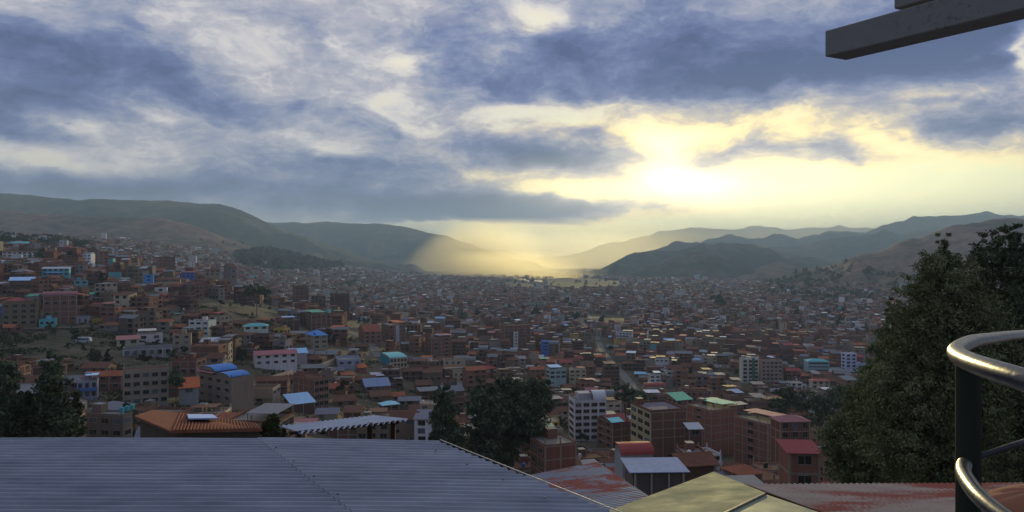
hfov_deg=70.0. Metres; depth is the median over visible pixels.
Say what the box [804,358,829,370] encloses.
teal house
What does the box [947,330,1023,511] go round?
handrail
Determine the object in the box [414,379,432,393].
brick house
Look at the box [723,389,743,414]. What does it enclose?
brick house
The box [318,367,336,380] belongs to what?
concrete house
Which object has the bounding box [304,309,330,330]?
brick house
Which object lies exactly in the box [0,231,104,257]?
wooded slope
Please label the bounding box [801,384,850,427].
leafy tree
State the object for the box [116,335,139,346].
cream house
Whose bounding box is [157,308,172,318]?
adobe house
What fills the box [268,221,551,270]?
hills
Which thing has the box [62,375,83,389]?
adobe house
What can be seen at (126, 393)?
window
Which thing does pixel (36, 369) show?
brick house
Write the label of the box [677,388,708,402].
brick house
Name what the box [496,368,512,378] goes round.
brick house
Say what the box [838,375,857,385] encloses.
brick house
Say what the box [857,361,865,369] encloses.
blue house
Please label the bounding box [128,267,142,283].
adobe house
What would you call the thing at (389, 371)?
brick house
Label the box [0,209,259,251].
hills
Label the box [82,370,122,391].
brick house
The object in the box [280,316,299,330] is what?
brick house
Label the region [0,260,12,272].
brick house
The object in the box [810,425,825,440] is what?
adobe house
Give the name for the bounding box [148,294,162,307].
brick house
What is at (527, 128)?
sky
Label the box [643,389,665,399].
brick house
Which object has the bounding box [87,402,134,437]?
concrete house
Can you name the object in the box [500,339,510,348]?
brick house
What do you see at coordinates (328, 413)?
tan house
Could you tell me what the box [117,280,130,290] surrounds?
brick house
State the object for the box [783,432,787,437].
window
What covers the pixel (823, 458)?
brick house
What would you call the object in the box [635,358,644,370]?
brick house
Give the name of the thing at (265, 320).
brick house
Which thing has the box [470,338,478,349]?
brick house
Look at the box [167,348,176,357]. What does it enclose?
town tree
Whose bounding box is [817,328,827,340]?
brick house
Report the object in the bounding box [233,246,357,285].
wooded spur
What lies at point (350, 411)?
brick house
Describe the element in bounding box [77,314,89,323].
grey house
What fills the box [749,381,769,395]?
adobe house
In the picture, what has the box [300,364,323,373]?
brick house
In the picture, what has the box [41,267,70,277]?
turquoise house
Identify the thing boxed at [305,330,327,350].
tan house
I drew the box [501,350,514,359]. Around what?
brick house
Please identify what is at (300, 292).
brick tower
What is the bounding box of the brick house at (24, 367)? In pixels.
[6,361,31,392]
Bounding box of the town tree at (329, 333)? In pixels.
[326,328,335,346]
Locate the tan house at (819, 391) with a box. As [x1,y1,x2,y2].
[812,387,831,396]
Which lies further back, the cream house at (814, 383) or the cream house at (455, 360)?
the cream house at (814, 383)
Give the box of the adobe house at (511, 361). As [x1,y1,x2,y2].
[505,357,518,366]
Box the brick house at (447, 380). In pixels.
[443,376,456,385]
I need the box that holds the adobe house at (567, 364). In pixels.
[556,359,573,381]
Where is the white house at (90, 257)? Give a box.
[83,252,94,266]
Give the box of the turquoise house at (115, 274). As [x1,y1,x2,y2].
[109,271,120,277]
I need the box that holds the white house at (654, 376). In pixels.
[648,371,660,382]
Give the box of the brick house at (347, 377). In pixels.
[333,373,354,381]
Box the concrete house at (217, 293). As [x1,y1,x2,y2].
[208,285,224,300]
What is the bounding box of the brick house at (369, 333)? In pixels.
[358,324,381,345]
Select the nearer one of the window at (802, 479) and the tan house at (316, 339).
the window at (802, 479)
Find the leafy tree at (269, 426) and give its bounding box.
[260,413,286,436]
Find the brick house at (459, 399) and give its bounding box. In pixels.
[438,385,464,414]
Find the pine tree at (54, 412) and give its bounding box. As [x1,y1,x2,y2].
[30,350,82,436]
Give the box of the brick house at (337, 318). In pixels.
[331,313,344,325]
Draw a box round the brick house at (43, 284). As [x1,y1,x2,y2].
[30,276,51,293]
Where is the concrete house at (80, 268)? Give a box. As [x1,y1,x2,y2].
[75,263,90,273]
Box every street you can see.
[349,331,380,356]
[587,313,640,395]
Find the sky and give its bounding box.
[0,0,1023,256]
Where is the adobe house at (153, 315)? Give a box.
[140,306,162,327]
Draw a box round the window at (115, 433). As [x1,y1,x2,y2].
[113,430,120,435]
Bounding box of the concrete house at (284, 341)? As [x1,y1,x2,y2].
[272,335,292,349]
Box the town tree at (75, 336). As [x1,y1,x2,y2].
[71,334,80,343]
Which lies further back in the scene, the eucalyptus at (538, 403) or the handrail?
the eucalyptus at (538, 403)
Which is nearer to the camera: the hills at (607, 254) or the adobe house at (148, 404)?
the adobe house at (148, 404)
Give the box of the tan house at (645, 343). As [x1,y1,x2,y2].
[640,338,650,351]
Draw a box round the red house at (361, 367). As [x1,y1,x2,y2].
[356,363,367,373]
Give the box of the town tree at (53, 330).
[49,326,57,337]
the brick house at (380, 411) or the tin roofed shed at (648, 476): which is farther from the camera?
the brick house at (380, 411)
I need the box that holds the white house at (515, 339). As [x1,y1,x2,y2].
[513,331,517,348]
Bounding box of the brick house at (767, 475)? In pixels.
[762,471,778,479]
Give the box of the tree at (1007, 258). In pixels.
[965,223,1023,482]
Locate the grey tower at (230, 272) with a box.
[224,263,236,285]
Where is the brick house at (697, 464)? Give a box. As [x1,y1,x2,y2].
[664,451,719,481]
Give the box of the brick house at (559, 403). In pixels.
[552,396,567,406]
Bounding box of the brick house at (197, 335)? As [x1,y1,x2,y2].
[182,326,203,344]
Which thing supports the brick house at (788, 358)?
on the ground at (61, 339)
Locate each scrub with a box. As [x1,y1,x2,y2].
[0,278,411,420]
[764,266,914,300]
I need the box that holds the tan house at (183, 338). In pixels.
[173,329,191,352]
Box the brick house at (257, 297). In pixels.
[255,289,260,303]
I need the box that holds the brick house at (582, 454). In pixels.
[577,447,605,460]
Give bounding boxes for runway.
[515,278,542,282]
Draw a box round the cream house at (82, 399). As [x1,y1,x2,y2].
[62,397,88,409]
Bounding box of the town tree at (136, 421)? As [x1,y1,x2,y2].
[122,402,140,434]
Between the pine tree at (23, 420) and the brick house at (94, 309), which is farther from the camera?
the brick house at (94, 309)
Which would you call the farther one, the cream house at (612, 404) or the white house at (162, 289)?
the white house at (162, 289)
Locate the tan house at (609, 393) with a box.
[605,390,614,396]
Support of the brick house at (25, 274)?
on the ground at (61, 339)
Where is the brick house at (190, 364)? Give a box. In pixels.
[171,353,206,376]
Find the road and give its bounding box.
[23,326,98,328]
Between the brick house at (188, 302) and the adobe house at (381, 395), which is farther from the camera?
the brick house at (188, 302)
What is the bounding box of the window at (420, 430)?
[418,428,424,433]
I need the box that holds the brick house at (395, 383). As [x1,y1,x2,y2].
[390,376,403,389]
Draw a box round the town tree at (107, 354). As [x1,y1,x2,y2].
[101,348,112,361]
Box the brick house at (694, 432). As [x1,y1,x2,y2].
[683,422,703,446]
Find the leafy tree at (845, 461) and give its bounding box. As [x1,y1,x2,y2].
[812,296,908,483]
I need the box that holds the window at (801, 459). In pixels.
[797,455,811,464]
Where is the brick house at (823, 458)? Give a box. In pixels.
[821,456,831,481]
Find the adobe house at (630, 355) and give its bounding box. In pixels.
[626,351,635,361]
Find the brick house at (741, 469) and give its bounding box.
[720,464,763,479]
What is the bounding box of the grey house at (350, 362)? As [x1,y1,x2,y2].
[335,355,360,370]
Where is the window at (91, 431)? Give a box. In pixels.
[89,429,96,434]
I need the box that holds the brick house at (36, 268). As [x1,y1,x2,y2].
[29,261,49,274]
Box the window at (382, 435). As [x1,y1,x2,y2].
[380,433,386,437]
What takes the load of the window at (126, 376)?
in the apartment block at (141, 384)
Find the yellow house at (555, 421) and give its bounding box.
[539,414,559,425]
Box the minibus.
[75,337,92,342]
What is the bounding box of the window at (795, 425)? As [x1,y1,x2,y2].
[793,423,797,428]
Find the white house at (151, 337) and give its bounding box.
[137,328,162,342]
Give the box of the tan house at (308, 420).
[294,418,319,435]
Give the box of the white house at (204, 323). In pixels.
[189,316,215,337]
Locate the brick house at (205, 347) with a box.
[191,339,225,355]
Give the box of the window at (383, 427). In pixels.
[380,425,387,429]
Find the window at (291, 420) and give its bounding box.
[289,416,293,424]
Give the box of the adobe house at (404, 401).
[398,396,421,409]
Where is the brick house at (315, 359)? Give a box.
[307,355,326,363]
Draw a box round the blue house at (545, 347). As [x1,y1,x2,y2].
[541,340,548,355]
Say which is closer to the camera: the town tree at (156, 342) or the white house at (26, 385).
the white house at (26, 385)
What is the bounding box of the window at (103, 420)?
[101,418,108,423]
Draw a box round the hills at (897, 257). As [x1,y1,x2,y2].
[754,218,1023,290]
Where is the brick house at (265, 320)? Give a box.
[258,318,275,329]
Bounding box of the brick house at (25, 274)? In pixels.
[14,271,36,276]
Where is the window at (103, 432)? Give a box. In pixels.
[101,430,108,435]
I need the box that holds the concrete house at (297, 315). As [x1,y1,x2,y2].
[287,310,301,324]
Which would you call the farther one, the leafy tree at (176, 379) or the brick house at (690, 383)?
the brick house at (690, 383)
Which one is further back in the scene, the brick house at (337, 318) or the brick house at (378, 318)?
the brick house at (378, 318)
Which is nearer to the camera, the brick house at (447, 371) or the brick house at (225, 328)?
the brick house at (225, 328)
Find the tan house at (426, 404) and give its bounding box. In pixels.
[419,398,436,408]
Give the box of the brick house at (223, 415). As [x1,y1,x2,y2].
[216,412,239,418]
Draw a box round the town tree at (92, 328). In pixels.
[86,323,95,336]
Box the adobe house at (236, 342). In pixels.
[221,334,240,356]
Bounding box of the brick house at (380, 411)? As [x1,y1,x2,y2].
[369,407,393,415]
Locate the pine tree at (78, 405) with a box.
[68,389,87,436]
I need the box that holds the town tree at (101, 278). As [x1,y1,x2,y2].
[97,270,107,281]
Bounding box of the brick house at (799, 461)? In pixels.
[775,439,822,483]
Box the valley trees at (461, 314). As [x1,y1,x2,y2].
[194,233,871,330]
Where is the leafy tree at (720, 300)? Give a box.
[710,294,726,305]
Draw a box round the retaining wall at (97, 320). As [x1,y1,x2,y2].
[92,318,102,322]
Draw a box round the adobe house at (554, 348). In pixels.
[549,340,559,355]
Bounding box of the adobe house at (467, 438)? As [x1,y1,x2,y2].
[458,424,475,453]
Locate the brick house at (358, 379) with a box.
[355,375,376,382]
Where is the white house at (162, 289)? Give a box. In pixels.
[155,287,167,292]
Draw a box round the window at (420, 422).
[418,420,424,425]
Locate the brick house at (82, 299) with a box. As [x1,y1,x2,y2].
[72,287,89,305]
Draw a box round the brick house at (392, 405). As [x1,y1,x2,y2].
[378,401,399,409]
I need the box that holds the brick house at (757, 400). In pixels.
[744,393,766,413]
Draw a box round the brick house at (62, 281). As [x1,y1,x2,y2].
[52,278,71,286]
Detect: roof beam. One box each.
[825,0,1023,59]
[894,0,934,9]
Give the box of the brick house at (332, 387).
[329,383,348,394]
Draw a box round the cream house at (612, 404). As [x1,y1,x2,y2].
[606,397,620,412]
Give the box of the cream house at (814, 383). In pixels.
[808,379,829,387]
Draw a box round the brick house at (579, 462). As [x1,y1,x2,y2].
[529,456,582,465]
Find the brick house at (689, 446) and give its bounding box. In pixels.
[676,441,704,452]
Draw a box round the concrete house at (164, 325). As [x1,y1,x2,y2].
[157,319,173,331]
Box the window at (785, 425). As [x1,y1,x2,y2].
[783,423,787,428]
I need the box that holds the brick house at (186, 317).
[182,313,201,323]
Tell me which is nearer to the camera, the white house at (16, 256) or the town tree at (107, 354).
the town tree at (107, 354)
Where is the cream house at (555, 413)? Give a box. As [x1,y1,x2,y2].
[543,409,559,420]
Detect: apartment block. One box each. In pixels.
[2,299,38,326]
[42,291,88,323]
[123,364,168,405]
[196,363,253,409]
[293,369,328,407]
[381,320,405,341]
[425,333,451,357]
[503,322,529,348]
[569,390,605,441]
[631,397,686,456]
[686,397,746,455]
[734,408,786,464]
[739,355,758,382]
[759,358,781,384]
[841,351,856,371]
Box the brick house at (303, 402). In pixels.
[283,392,315,413]
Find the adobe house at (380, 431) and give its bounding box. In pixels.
[357,411,388,439]
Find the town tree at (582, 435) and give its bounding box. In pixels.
[578,433,588,440]
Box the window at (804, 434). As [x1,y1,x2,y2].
[802,432,807,437]
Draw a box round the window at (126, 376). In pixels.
[124,374,130,378]
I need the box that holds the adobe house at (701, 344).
[692,338,708,351]
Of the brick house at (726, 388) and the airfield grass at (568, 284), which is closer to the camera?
the brick house at (726, 388)
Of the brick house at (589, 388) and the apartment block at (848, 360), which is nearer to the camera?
the brick house at (589, 388)
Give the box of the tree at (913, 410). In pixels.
[845,232,1023,483]
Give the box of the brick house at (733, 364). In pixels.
[730,359,738,371]
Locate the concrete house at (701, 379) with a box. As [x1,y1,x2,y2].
[696,372,706,386]
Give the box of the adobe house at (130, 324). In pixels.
[118,315,143,334]
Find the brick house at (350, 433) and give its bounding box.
[337,416,361,438]
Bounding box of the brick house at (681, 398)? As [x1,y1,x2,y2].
[667,391,692,406]
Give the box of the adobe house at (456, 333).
[451,330,467,338]
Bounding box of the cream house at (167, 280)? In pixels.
[156,277,180,284]
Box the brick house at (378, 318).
[372,313,384,323]
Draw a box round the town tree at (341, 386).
[335,380,349,392]
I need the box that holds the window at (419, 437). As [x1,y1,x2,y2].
[418,436,425,439]
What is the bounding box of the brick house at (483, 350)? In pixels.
[479,345,487,360]
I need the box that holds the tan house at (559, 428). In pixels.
[528,422,562,444]
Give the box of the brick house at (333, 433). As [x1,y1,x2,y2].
[318,430,336,436]
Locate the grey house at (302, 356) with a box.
[288,348,307,364]
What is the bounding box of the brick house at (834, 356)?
[829,351,840,365]
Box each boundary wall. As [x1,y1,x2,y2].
[255,369,292,383]
[321,357,337,367]
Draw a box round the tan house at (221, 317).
[209,311,231,324]
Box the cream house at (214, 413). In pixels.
[198,407,221,415]
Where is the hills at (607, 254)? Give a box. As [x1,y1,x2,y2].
[533,234,709,266]
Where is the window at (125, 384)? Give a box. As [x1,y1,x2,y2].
[124,382,130,386]
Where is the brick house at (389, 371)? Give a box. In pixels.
[381,364,399,380]
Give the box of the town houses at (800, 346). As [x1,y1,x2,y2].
[0,241,993,483]
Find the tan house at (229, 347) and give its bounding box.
[211,338,232,363]
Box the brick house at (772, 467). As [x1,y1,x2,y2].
[752,457,778,475]
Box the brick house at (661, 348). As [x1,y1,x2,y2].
[656,343,667,354]
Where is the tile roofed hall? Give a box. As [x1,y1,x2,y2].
[134,410,261,437]
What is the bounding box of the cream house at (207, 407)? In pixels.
[189,403,230,413]
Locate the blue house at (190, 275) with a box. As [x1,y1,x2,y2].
[181,271,194,279]
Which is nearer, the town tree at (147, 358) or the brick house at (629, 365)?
the town tree at (147, 358)
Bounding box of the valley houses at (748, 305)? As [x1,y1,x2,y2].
[0,230,1023,340]
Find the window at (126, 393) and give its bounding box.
[124,391,130,395]
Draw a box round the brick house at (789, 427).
[770,415,810,461]
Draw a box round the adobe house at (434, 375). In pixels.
[422,368,441,386]
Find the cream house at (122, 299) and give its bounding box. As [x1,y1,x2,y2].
[113,292,136,306]
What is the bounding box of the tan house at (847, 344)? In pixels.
[840,339,852,351]
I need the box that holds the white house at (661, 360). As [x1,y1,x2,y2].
[655,355,668,372]
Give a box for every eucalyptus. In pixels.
[426,385,468,450]
[458,377,516,464]
[487,375,529,470]
[506,377,556,450]
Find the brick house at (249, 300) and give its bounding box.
[235,289,254,306]
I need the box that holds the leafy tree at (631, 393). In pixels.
[610,383,653,441]
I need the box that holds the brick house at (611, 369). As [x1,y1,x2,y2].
[602,361,619,384]
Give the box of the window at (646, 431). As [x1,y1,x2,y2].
[644,428,649,435]
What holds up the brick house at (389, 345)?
on the ground at (61, 339)
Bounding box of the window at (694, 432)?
[692,430,698,434]
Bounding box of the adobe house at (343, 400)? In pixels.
[332,394,357,406]
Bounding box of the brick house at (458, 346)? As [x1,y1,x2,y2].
[452,339,465,357]
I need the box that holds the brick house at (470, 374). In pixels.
[462,366,486,391]
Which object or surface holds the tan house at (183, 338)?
on the ground at (61, 339)
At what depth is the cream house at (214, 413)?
239.69 m
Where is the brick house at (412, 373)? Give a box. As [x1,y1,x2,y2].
[402,367,423,380]
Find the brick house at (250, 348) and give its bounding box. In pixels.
[238,343,258,359]
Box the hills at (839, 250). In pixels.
[645,230,935,262]
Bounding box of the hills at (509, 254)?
[495,249,563,261]
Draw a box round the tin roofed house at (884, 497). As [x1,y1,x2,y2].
[743,482,1023,511]
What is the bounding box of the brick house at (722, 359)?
[715,353,728,364]
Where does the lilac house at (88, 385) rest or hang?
on the ground at (61, 339)
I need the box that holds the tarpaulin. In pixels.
[988,484,1023,511]
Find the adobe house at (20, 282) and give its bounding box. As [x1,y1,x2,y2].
[8,277,35,288]
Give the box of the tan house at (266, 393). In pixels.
[254,384,279,403]
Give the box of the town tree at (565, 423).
[558,416,568,428]
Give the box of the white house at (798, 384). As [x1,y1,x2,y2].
[787,381,802,388]
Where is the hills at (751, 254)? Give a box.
[585,242,838,275]
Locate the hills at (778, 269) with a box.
[736,261,802,279]
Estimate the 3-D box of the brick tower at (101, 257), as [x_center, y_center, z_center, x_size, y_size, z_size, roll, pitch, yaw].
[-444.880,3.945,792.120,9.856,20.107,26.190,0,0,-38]
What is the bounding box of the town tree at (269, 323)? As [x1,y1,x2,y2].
[267,319,273,329]
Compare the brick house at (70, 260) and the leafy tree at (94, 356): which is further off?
the brick house at (70, 260)
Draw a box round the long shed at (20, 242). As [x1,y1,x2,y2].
[9,241,28,243]
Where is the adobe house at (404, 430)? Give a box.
[389,411,419,439]
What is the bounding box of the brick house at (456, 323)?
[445,318,461,328]
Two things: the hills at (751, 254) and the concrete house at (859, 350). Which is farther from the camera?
the hills at (751, 254)
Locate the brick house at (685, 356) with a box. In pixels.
[674,351,692,363]
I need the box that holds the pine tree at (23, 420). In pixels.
[0,390,41,437]
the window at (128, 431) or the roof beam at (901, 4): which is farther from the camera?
the window at (128, 431)
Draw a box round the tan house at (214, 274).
[204,269,220,280]
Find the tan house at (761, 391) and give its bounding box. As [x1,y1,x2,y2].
[754,389,774,398]
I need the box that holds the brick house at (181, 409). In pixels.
[145,405,192,413]
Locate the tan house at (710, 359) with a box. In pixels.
[701,354,716,363]
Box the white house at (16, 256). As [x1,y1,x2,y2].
[11,254,22,258]
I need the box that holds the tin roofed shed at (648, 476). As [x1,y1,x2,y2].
[620,457,689,495]
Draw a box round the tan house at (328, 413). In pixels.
[314,408,341,419]
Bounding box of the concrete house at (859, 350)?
[852,346,868,362]
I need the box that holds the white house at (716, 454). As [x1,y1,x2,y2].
[697,443,721,469]
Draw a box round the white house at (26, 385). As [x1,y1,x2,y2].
[17,375,41,395]
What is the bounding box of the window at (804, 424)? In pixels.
[802,422,807,427]
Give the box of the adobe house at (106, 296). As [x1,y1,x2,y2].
[99,291,118,302]
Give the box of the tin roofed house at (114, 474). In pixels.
[0,435,620,511]
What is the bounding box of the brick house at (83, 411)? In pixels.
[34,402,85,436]
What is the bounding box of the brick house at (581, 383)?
[576,378,595,390]
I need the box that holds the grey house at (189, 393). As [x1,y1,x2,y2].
[178,376,199,404]
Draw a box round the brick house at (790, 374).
[784,368,801,380]
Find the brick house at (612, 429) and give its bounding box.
[596,413,630,448]
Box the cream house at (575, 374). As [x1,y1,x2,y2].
[569,367,585,385]
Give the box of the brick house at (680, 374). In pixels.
[674,368,687,386]
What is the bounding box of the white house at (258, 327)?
[243,323,268,332]
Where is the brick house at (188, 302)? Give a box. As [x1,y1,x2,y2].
[177,293,196,309]
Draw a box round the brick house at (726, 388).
[720,385,742,398]
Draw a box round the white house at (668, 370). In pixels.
[662,365,681,382]
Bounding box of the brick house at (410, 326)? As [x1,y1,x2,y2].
[406,322,417,334]
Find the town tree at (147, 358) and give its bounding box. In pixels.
[142,355,152,365]
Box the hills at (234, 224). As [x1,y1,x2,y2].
[0,193,430,270]
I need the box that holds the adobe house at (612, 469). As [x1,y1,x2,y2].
[606,467,614,473]
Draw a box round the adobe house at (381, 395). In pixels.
[367,390,391,401]
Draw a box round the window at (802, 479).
[797,475,811,483]
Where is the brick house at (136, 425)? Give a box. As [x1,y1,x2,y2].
[133,424,139,437]
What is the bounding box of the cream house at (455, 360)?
[443,356,464,366]
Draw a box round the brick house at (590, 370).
[585,363,595,378]
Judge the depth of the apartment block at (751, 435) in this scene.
266.75 m
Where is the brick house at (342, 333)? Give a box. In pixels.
[332,327,349,346]
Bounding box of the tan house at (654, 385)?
[642,382,665,391]
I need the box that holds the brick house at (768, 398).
[764,396,791,410]
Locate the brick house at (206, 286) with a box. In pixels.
[193,282,212,296]
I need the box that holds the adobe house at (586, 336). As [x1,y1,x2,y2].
[582,332,591,343]
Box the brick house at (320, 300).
[311,295,325,305]
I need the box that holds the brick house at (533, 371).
[527,366,545,377]
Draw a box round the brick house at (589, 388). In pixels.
[583,387,597,390]
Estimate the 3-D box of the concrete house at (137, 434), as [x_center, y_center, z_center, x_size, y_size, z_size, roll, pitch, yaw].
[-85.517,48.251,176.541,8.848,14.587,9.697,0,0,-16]
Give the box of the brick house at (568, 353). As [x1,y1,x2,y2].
[564,348,573,358]
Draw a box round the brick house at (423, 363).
[409,357,427,368]
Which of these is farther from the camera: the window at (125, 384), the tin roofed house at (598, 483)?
the window at (125, 384)
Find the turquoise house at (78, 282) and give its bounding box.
[74,278,87,285]
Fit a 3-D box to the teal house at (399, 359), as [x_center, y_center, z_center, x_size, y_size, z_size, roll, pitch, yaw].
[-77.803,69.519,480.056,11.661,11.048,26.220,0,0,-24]
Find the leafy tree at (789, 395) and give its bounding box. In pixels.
[765,384,820,414]
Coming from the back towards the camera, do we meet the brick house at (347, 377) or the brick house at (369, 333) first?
the brick house at (369, 333)
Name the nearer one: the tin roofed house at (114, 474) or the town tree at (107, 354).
the tin roofed house at (114, 474)
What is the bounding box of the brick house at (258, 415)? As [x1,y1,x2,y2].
[226,403,293,437]
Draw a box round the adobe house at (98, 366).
[79,361,117,373]
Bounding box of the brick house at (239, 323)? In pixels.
[232,320,253,327]
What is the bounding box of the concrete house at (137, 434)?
[134,427,139,437]
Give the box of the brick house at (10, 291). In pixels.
[2,287,24,294]
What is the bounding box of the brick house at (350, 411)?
[342,405,363,417]
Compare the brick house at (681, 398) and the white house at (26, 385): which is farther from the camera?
the brick house at (681, 398)
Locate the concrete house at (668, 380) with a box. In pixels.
[661,374,672,386]
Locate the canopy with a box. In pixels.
[278,415,406,439]
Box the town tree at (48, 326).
[44,322,51,333]
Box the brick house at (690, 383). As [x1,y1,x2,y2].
[681,379,696,387]
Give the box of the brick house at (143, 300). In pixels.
[130,293,156,312]
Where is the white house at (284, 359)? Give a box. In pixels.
[252,349,297,372]
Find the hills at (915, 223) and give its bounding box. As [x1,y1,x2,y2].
[701,211,1023,247]
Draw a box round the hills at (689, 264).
[632,250,757,279]
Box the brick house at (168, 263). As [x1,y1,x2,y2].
[158,257,174,269]
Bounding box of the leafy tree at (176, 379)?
[167,365,185,406]
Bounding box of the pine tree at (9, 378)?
[0,360,26,437]
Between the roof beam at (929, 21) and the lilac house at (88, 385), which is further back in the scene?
the lilac house at (88, 385)
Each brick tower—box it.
[94,250,108,265]
[293,285,308,302]
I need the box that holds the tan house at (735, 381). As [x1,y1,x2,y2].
[725,377,740,388]
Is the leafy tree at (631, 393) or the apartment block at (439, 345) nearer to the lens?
the leafy tree at (631, 393)
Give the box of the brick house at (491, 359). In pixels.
[485,354,497,367]
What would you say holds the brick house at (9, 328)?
on the ground at (61, 339)
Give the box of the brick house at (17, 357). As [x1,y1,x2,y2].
[0,354,36,373]
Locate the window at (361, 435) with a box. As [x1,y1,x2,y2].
[359,433,365,437]
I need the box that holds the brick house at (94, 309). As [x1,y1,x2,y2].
[87,304,103,316]
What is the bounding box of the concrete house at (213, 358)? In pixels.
[206,352,228,364]
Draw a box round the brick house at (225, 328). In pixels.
[211,322,232,340]
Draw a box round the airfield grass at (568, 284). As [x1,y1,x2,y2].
[514,278,604,288]
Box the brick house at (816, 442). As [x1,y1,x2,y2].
[813,441,828,445]
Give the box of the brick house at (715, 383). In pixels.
[707,373,725,397]
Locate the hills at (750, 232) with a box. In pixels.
[630,225,875,239]
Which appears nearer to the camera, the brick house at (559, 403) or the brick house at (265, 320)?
the brick house at (559, 403)
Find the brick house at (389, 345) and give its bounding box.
[385,340,395,351]
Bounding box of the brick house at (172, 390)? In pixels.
[169,375,183,395]
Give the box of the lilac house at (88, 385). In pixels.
[77,372,99,399]
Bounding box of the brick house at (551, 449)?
[530,426,576,474]
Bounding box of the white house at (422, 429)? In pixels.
[413,409,444,442]
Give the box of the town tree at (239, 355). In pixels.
[235,351,245,360]
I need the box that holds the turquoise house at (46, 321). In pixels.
[39,315,56,326]
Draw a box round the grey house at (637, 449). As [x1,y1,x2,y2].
[613,441,654,478]
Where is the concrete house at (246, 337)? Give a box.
[230,332,258,344]
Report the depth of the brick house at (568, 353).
618.72 m
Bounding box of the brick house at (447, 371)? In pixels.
[443,366,466,378]
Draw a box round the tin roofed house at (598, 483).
[524,462,647,509]
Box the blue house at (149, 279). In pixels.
[144,273,153,283]
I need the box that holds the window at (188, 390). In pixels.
[186,388,192,392]
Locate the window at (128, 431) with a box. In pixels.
[125,428,130,435]
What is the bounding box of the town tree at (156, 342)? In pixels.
[150,340,159,344]
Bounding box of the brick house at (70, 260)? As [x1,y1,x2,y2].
[65,255,83,265]
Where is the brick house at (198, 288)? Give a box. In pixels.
[187,283,202,298]
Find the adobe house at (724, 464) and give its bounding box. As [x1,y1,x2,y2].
[721,462,740,469]
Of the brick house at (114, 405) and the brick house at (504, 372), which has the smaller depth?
the brick house at (114, 405)
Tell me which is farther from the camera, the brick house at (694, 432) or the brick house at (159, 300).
the brick house at (159, 300)
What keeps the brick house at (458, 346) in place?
on the ground at (61, 339)
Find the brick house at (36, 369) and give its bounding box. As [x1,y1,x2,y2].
[32,358,66,377]
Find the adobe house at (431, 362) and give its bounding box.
[428,359,439,365]
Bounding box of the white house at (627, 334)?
[616,330,632,341]
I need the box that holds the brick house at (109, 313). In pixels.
[99,302,121,322]
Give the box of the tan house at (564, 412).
[553,406,568,419]
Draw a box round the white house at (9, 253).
[2,251,37,257]
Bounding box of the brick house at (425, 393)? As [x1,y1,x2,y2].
[416,386,437,399]
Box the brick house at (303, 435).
[294,422,306,437]
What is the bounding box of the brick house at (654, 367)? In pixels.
[646,365,660,373]
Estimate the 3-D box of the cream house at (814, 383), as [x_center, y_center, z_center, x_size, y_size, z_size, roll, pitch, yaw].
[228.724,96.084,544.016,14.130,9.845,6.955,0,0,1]
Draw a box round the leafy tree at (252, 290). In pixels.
[241,283,271,316]
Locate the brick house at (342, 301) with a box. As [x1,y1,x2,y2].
[330,293,349,320]
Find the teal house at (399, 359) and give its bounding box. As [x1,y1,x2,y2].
[380,352,406,367]
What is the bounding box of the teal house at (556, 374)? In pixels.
[546,364,565,386]
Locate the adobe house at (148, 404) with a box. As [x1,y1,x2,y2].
[134,399,159,419]
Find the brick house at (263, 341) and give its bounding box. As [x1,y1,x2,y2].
[252,331,274,350]
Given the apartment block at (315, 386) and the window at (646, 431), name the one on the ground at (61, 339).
the apartment block at (315, 386)
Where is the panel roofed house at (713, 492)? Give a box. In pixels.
[609,472,816,511]
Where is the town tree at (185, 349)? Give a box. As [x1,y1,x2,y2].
[180,346,187,351]
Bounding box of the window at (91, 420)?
[89,417,96,422]
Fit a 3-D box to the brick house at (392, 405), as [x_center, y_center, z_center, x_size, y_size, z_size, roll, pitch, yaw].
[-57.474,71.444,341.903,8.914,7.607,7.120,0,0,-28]
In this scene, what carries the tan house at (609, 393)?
on the ground at (61, 339)
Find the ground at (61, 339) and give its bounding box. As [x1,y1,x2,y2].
[0,234,869,470]
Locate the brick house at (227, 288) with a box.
[215,279,229,299]
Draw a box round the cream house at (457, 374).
[453,369,461,383]
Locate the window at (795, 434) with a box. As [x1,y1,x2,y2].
[793,432,797,437]
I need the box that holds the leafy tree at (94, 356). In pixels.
[86,348,101,361]
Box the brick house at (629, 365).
[621,361,636,370]
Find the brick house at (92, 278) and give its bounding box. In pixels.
[86,270,105,284]
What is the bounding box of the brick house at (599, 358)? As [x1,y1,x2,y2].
[594,354,604,368]
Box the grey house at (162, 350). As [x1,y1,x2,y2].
[123,343,171,358]
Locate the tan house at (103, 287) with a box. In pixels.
[95,282,118,292]
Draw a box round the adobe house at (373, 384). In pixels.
[360,377,390,391]
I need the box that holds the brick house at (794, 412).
[782,410,807,417]
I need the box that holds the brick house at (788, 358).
[775,353,792,364]
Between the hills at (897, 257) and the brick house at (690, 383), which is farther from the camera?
the hills at (897, 257)
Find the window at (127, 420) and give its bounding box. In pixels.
[125,417,130,423]
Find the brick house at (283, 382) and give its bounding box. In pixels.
[255,375,290,394]
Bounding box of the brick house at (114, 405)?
[90,401,134,411]
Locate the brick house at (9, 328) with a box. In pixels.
[1,324,22,333]
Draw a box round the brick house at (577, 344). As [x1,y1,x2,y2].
[572,338,583,349]
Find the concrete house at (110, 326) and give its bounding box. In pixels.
[98,322,118,331]
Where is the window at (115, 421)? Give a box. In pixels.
[113,419,120,424]

